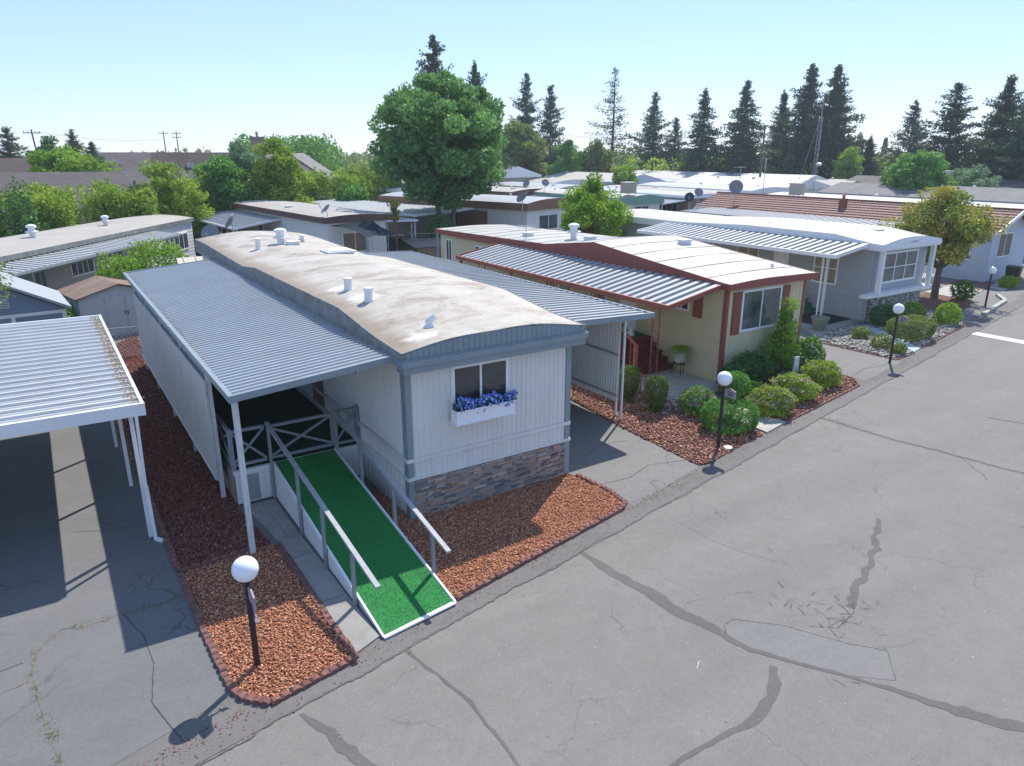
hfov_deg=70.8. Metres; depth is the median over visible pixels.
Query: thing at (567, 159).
leafy tree
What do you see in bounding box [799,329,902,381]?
driveway
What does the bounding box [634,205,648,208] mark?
window
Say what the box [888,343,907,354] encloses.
grass tuft
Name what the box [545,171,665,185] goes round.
mobile home
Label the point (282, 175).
ivy tree
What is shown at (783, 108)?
conifer
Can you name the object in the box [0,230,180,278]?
side awning
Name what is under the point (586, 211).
lime tree
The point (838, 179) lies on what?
mobile home
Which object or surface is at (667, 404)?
flagstones
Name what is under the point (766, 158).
tv antenna
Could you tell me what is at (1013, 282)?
shrub
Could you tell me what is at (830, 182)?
mobile home
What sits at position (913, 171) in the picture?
leafy tree
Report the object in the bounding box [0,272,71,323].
garden shed
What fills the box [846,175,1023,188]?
mobile home
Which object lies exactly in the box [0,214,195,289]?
mobile home
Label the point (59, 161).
leafy tree
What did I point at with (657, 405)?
column hedge
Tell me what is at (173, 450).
lava rock
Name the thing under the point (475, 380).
window
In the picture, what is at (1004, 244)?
window
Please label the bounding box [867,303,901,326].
shrub
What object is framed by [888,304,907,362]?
street lamp
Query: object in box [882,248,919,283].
window
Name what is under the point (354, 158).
distant woods
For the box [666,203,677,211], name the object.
window
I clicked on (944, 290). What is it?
patio
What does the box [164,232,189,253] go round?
window
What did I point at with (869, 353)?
bed edging
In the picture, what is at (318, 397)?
door
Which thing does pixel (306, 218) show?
mobile home
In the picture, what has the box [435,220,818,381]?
mobile home
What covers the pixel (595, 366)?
carport screen
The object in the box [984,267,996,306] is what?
street lamp
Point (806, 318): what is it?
floor mat
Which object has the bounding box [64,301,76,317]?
shrub
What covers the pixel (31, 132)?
utility pole
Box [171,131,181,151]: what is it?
utility pole
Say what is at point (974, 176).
leafy tree
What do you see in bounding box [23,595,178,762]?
crack weeds
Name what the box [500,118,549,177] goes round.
olive tree
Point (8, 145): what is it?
conifer
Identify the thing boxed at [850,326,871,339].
grass tuft
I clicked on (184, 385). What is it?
privacy screen
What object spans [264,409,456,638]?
wheelchair ramp
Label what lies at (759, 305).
window
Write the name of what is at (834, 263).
window
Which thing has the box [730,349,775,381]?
dark shrub
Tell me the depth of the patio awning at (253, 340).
16.48 m
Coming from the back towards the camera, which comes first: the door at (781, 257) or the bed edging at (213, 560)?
the door at (781, 257)
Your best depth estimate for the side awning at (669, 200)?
68.89 m
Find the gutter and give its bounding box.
[112,292,1023,765]
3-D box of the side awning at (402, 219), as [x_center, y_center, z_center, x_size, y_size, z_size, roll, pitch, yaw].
[-11.885,-11.197,54.282,3.955,3.154,12.325,-13,22,-36]
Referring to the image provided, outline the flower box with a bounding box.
[449,389,517,426]
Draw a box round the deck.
[173,340,360,503]
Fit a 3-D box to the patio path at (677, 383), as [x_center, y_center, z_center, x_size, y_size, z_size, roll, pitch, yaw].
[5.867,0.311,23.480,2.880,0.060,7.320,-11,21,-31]
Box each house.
[0,158,47,172]
[0,171,201,245]
[96,152,150,170]
[150,131,265,229]
[292,153,333,198]
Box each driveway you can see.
[0,421,231,765]
[569,401,699,505]
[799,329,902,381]
[920,284,1019,317]
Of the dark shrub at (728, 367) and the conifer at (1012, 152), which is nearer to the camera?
the dark shrub at (728, 367)
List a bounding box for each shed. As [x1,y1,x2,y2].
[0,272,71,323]
[57,276,156,336]
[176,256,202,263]
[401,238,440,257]
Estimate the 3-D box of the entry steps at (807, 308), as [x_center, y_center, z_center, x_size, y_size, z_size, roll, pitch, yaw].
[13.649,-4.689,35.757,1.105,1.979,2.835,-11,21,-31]
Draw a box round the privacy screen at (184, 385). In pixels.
[133,289,225,497]
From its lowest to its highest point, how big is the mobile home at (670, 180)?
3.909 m
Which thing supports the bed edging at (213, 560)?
on the park paving
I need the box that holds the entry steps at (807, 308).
[803,295,815,313]
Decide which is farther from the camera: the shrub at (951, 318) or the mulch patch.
the mulch patch
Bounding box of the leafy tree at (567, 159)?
[546,139,588,174]
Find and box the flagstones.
[643,398,697,413]
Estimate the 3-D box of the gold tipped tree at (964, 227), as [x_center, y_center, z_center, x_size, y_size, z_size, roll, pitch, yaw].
[22.467,-7.443,38.181,5.609,6.070,6.681,-11,21,-31]
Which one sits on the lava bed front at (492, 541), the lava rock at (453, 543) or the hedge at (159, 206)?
the lava rock at (453, 543)
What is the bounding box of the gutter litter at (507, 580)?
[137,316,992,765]
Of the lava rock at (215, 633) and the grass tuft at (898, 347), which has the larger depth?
the grass tuft at (898, 347)
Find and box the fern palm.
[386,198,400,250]
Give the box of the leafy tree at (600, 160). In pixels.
[579,138,616,172]
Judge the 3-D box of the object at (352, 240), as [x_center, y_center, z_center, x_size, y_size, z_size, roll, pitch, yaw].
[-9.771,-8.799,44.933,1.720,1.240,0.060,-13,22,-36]
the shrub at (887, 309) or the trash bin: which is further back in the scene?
the trash bin
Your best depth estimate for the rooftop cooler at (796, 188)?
67.63 m
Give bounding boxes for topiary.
[718,370,750,418]
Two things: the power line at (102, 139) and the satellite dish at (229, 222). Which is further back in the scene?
the power line at (102, 139)
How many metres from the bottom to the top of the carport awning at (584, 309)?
0.314 m
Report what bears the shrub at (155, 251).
on the park paving
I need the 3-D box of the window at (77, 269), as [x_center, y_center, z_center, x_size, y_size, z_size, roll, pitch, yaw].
[-22.054,-6.078,36.945,0.060,1.040,2.040,0,18,0]
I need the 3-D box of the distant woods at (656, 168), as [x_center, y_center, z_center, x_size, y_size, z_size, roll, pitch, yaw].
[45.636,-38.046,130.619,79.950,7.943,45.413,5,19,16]
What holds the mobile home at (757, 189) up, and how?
on the park paving
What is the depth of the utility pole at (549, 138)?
114.12 m
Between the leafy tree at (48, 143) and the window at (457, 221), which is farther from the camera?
the leafy tree at (48, 143)
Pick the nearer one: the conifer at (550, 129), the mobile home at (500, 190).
the mobile home at (500, 190)
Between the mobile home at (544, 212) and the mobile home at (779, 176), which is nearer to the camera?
the mobile home at (544, 212)
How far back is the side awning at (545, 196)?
74.90 m
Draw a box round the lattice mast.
[799,93,824,192]
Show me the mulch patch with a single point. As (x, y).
(927, 301)
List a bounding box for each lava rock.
[115,334,269,568]
[184,544,349,697]
[369,473,621,595]
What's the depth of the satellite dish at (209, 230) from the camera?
38.87 m
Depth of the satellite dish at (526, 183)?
73.69 m
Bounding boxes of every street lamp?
[231,556,260,666]
[716,371,735,449]
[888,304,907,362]
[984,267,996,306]
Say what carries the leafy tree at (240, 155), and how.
on the park paving
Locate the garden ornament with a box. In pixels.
[627,326,634,336]
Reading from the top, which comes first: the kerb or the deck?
the kerb
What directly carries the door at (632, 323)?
in the mobile home at (715, 332)
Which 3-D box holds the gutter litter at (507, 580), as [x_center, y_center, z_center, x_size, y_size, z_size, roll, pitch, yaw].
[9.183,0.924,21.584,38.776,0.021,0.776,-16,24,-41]
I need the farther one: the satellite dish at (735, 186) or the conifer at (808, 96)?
the conifer at (808, 96)
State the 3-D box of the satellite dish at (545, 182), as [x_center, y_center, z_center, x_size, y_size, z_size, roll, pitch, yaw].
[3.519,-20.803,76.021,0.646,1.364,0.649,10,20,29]
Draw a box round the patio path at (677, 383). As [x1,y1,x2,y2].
[619,364,785,432]
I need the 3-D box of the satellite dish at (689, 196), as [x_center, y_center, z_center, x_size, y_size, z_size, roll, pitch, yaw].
[14.012,-12.934,57.577,0.609,4.448,0.610,-11,21,-31]
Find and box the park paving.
[112,230,1023,696]
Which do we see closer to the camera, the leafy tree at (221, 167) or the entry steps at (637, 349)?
the entry steps at (637, 349)
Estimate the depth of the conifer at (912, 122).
112.80 m
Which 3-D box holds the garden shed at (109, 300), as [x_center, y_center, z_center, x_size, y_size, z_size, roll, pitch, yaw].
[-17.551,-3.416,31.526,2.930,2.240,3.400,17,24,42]
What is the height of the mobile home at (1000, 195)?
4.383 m
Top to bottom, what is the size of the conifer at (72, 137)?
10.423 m
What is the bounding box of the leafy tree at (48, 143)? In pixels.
[25,135,70,157]
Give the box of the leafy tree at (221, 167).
[188,154,268,232]
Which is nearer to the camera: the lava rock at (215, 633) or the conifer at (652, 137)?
the lava rock at (215, 633)
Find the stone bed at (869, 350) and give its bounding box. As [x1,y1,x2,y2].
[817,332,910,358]
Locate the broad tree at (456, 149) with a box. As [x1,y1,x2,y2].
[367,69,509,236]
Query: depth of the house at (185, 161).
73.34 m
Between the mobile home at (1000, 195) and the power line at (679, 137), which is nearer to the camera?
the mobile home at (1000, 195)
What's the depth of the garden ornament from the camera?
26.53 m
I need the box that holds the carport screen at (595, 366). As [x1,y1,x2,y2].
[571,321,626,419]
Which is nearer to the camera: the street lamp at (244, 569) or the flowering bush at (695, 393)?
the street lamp at (244, 569)
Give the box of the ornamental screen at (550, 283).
[460,260,599,297]
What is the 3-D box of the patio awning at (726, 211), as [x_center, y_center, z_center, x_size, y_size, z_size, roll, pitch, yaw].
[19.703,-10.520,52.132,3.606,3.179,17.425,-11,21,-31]
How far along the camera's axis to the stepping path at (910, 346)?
30.00 m
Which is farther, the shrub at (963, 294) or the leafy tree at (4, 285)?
the shrub at (963, 294)
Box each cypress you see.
[855,132,863,155]
[879,137,887,169]
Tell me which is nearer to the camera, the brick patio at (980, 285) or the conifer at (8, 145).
the brick patio at (980, 285)
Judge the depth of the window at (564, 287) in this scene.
30.63 m
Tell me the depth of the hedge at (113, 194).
47.84 m
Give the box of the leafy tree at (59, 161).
[26,144,121,171]
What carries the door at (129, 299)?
in the garden shed at (109, 300)
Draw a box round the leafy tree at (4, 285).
[0,262,14,306]
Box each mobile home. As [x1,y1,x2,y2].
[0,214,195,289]
[195,228,588,518]
[229,199,390,251]
[370,186,404,199]
[378,191,570,238]
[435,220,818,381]
[486,185,540,195]
[492,181,582,188]
[493,166,541,182]
[523,177,587,184]
[526,187,664,227]
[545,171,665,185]
[571,185,713,211]
[604,185,746,193]
[610,209,941,321]
[631,170,727,179]
[638,182,788,193]
[658,178,678,181]
[675,175,829,192]
[694,191,1023,281]
[722,172,827,179]
[769,192,1023,258]
[815,180,861,185]
[817,182,1023,203]
[828,177,847,180]
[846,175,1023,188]
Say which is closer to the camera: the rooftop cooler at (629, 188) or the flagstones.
the flagstones
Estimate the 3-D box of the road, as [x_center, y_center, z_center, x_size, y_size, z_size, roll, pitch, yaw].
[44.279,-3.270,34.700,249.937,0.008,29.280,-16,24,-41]
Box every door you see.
[104,295,129,335]
[124,294,143,332]
[312,380,324,407]
[620,299,636,330]
[773,251,789,264]
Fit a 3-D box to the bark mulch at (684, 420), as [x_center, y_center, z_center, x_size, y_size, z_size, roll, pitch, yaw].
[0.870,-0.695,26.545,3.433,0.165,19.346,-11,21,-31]
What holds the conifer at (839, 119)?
on the park paving
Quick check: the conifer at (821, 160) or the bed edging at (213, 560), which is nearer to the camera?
the bed edging at (213, 560)
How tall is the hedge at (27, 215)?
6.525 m
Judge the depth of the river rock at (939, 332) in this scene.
31.50 m
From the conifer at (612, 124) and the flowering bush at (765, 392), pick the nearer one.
the flowering bush at (765, 392)
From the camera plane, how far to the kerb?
36.43 m
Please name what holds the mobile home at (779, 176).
on the park paving
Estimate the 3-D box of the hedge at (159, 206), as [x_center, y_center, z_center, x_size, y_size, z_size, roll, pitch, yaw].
[-27.031,-11.413,50.670,4.603,5.788,4.136,-11,21,-31]
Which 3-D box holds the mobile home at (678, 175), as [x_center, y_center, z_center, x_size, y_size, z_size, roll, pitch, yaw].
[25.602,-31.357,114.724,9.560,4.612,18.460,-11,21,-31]
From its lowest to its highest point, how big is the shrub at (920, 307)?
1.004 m
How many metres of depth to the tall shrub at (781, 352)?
24.30 m
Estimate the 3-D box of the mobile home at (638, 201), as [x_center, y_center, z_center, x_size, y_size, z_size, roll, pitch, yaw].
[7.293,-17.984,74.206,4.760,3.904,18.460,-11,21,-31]
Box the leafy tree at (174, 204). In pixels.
[137,158,215,235]
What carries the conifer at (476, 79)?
on the park paving
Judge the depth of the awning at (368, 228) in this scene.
43.77 m
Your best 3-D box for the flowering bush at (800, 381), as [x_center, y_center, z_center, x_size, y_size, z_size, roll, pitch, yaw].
[8.908,0.116,22.683,1.650,0.950,1.510,-11,21,-31]
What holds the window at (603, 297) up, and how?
in the mobile home at (715, 332)
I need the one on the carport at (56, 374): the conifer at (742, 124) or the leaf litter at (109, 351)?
the leaf litter at (109, 351)
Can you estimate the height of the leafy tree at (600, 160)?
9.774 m
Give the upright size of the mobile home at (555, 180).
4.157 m
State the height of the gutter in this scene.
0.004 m
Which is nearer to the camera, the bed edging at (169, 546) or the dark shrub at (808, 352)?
the bed edging at (169, 546)
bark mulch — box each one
[571,383,762,464]
[742,368,856,419]
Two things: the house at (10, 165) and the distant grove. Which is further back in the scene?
the distant grove
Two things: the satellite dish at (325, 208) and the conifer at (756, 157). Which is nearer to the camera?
the satellite dish at (325, 208)
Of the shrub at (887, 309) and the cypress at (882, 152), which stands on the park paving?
the cypress at (882, 152)
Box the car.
[922,260,941,284]
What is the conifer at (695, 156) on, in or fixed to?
on the park paving
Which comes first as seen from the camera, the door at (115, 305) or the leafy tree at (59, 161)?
the door at (115, 305)
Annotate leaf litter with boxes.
[89,316,137,402]
[129,261,379,357]
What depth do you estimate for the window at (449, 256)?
38.78 m
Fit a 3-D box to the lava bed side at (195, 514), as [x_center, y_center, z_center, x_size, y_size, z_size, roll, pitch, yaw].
[-11.196,0.731,22.165,1.840,0.001,20.840,-11,21,-31]
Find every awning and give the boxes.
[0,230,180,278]
[123,258,393,554]
[194,209,281,247]
[332,220,438,257]
[362,251,654,324]
[385,217,417,250]
[455,242,721,374]
[526,195,613,202]
[637,222,868,314]
[660,198,685,209]
[680,207,903,227]
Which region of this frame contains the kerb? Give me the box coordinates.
[981,294,1007,315]
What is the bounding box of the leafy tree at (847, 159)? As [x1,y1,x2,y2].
[830,145,864,178]
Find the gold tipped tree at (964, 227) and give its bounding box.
[877,184,1014,297]
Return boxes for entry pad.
[801,311,864,336]
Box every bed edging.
[115,421,180,572]
[177,542,358,706]
[180,547,249,572]
[455,473,627,600]
[785,374,859,422]
[813,341,914,359]
[919,320,967,348]
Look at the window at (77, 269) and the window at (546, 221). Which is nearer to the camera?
the window at (77, 269)
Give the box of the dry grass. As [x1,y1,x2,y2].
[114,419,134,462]
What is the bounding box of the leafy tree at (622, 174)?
[611,162,639,184]
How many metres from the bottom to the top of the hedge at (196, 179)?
6.600 m
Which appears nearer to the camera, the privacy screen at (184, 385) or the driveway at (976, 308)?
the privacy screen at (184, 385)
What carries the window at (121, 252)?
in the mobile home at (32, 241)
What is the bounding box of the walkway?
[170,404,379,652]
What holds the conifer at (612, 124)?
on the park paving
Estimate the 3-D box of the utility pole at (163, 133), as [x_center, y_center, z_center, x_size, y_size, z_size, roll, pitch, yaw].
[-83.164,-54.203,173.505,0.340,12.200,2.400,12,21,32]
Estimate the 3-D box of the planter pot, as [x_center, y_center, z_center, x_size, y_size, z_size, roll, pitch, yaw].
[13.459,-2.607,31.495,0.800,0.580,0.800,-11,21,-31]
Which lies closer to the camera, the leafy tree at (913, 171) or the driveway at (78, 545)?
the driveway at (78, 545)
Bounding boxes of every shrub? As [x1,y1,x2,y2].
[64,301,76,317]
[94,250,147,279]
[123,234,188,271]
[425,212,454,237]
[716,362,749,392]
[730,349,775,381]
[737,378,767,399]
[760,296,802,372]
[777,370,797,386]
[790,335,826,371]
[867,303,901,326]
[901,301,926,319]
[932,302,963,324]
[949,279,979,300]
[995,275,1021,288]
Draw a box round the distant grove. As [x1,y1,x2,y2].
[230,133,347,174]
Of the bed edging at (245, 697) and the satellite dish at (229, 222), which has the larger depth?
the satellite dish at (229, 222)
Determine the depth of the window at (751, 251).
38.00 m
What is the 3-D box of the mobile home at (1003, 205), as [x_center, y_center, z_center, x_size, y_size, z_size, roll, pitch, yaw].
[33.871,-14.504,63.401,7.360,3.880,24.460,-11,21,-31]
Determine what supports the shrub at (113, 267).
on the park paving
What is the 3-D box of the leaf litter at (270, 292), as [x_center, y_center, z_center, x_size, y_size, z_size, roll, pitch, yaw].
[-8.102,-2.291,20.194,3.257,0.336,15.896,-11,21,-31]
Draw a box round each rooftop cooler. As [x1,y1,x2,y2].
[620,182,637,196]
[789,183,805,195]
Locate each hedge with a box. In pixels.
[0,171,50,237]
[0,188,78,235]
[7,177,159,234]
[96,178,162,219]
[121,165,299,248]
[294,166,369,200]
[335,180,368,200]
[342,160,403,201]
[619,364,640,402]
[645,375,669,412]
[699,396,759,435]
[885,314,937,340]
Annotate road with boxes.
[195,305,1023,765]
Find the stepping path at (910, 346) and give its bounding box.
[861,325,919,352]
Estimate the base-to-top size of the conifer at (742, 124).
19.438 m
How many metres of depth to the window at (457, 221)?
60.40 m
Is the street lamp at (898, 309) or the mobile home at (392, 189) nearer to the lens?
the street lamp at (898, 309)
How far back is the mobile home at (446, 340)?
16.23 m
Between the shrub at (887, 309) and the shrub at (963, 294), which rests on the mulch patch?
the shrub at (963, 294)
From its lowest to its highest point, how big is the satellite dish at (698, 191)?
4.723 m
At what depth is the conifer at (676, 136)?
129.31 m
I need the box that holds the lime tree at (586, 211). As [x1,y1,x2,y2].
[557,171,634,236]
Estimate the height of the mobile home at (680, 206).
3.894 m
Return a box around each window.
[70,259,95,277]
[112,251,123,264]
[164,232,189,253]
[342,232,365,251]
[445,238,452,260]
[451,357,508,407]
[455,211,459,225]
[538,213,557,228]
[558,284,572,291]
[590,292,606,300]
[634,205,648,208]
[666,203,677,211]
[676,302,689,311]
[737,246,759,256]
[739,285,782,332]
[811,256,839,284]
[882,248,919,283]
[995,232,1013,257]
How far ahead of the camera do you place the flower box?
15.30 m
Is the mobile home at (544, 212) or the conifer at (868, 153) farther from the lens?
the conifer at (868, 153)
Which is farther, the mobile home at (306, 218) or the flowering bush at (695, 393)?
the mobile home at (306, 218)
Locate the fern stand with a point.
(679, 357)
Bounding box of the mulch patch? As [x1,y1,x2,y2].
[918,293,970,311]
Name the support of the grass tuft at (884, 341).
on the stone bed at (869, 350)
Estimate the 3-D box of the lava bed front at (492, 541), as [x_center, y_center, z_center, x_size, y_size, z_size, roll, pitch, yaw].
[-0.248,2.744,15.891,4.980,0.001,4.820,-11,21,-31]
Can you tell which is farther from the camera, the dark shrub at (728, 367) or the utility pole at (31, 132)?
the utility pole at (31, 132)
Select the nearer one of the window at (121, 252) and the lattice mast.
the window at (121, 252)
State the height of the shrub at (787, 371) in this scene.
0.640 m
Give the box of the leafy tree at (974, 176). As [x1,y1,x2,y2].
[944,163,1005,187]
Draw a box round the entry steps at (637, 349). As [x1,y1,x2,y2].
[620,327,673,375]
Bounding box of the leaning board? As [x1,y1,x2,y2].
[792,356,799,371]
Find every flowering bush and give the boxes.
[677,384,719,415]
[745,383,800,416]
[768,371,823,401]
[797,359,843,387]
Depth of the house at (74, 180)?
57.73 m
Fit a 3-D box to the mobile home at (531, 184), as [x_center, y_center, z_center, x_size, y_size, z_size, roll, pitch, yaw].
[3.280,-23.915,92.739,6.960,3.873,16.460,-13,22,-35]
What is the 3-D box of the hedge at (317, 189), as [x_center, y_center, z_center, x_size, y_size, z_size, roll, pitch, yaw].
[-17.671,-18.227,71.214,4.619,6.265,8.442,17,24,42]
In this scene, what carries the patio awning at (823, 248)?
on the park paving
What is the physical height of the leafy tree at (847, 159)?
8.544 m
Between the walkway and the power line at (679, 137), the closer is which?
the walkway
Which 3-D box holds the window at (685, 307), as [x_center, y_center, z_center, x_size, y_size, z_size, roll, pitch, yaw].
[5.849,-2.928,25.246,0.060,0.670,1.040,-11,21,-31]
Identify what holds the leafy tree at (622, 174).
on the park paving
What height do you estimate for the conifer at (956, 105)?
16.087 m
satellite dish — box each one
[201,225,218,236]
[220,213,232,231]
[319,204,328,215]
[516,192,525,224]
[523,180,529,186]
[542,179,548,185]
[685,192,693,210]
[694,188,702,207]
[729,180,742,200]
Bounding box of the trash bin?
[1005,265,1023,279]
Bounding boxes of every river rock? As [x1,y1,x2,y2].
[869,309,964,346]
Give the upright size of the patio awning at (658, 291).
3.458 m
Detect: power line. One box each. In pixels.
[40,132,156,140]
[555,131,762,137]
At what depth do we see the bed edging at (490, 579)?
14.29 m
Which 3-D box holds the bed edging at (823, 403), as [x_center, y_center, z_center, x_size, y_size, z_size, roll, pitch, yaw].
[10.166,0.402,23.169,1.622,0.077,6.304,10,20,28]
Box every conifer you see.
[0,126,32,157]
[64,129,84,152]
[85,141,112,169]
[402,33,453,182]
[465,60,521,185]
[508,73,547,167]
[534,84,573,168]
[584,67,647,172]
[618,91,681,169]
[656,116,686,169]
[666,87,745,172]
[697,79,783,173]
[719,135,775,173]
[757,63,840,178]
[759,89,792,170]
[777,64,880,178]
[811,140,839,175]
[851,139,884,175]
[868,99,938,173]
[893,82,989,172]
[940,73,1023,179]
[977,94,1023,180]
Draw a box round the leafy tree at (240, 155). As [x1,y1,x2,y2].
[212,139,263,182]
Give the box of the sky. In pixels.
[0,0,1023,155]
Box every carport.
[0,315,163,542]
[297,198,474,236]
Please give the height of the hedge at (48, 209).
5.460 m
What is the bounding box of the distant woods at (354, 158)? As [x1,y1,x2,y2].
[1,140,978,176]
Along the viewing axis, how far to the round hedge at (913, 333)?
29.60 m
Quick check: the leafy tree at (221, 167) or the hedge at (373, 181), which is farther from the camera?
the hedge at (373, 181)
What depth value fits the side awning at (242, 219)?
51.25 m
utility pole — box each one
[23,129,39,148]
[158,131,167,151]
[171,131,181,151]
[547,137,551,175]
[759,125,765,176]
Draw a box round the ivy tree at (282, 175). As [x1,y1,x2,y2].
[247,136,319,204]
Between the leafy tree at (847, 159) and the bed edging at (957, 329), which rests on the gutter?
the bed edging at (957, 329)
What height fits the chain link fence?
1.250 m
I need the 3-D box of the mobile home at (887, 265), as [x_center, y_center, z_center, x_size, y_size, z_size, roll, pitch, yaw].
[13.100,-7.356,40.747,5.380,4.110,18.760,-11,21,-31]
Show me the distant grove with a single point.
(321, 151)
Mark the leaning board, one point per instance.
(795, 368)
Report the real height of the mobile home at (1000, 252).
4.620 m
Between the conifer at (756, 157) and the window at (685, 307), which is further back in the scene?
the conifer at (756, 157)
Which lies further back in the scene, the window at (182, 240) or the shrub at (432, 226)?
the shrub at (432, 226)
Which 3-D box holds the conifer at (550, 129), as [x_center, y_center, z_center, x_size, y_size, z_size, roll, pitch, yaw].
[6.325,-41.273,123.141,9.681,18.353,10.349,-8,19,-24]
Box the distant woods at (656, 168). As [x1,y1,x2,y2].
[546,153,1006,178]
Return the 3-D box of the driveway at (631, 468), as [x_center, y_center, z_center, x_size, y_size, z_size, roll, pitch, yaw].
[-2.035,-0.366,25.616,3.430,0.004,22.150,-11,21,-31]
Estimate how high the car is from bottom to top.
1.555 m
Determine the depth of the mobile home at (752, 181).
90.50 m
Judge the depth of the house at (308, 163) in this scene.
96.23 m
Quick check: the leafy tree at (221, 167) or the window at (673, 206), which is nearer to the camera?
the leafy tree at (221, 167)
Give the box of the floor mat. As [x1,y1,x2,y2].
[802,312,849,324]
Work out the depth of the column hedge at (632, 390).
22.21 m
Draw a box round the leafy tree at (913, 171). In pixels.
[878,149,958,190]
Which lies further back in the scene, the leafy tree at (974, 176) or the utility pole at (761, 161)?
the utility pole at (761, 161)
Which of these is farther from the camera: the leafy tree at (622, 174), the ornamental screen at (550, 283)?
the leafy tree at (622, 174)
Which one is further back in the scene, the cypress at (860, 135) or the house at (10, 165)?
the cypress at (860, 135)
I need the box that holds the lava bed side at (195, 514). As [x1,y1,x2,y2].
[119,336,270,566]
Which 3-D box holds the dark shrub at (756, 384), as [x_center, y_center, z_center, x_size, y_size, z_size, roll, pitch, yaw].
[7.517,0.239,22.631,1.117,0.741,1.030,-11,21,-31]
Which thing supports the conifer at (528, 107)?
on the park paving
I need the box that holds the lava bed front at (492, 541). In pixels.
[370,475,619,596]
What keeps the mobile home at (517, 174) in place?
on the park paving
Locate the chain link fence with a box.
[107,326,142,356]
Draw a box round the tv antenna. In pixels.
[758,157,771,193]
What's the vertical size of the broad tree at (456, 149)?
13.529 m
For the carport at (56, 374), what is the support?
on the driveway at (78, 545)
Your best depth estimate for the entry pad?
32.37 m
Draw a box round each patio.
[925,281,1021,297]
[943,279,995,289]
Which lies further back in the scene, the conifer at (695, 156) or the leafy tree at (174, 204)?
the conifer at (695, 156)
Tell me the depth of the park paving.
22.10 m
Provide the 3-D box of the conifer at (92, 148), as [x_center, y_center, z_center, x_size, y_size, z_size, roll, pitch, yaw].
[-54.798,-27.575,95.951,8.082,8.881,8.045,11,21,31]
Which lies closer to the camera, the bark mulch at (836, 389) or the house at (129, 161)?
the bark mulch at (836, 389)
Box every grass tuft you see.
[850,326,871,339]
[870,331,891,348]
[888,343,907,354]
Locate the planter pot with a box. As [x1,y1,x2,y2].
[811,315,830,330]
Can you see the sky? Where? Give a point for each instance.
(210, 72)
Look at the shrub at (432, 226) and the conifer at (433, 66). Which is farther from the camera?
the conifer at (433, 66)
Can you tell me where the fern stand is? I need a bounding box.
[663,344,691,376]
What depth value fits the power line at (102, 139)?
147.00 m

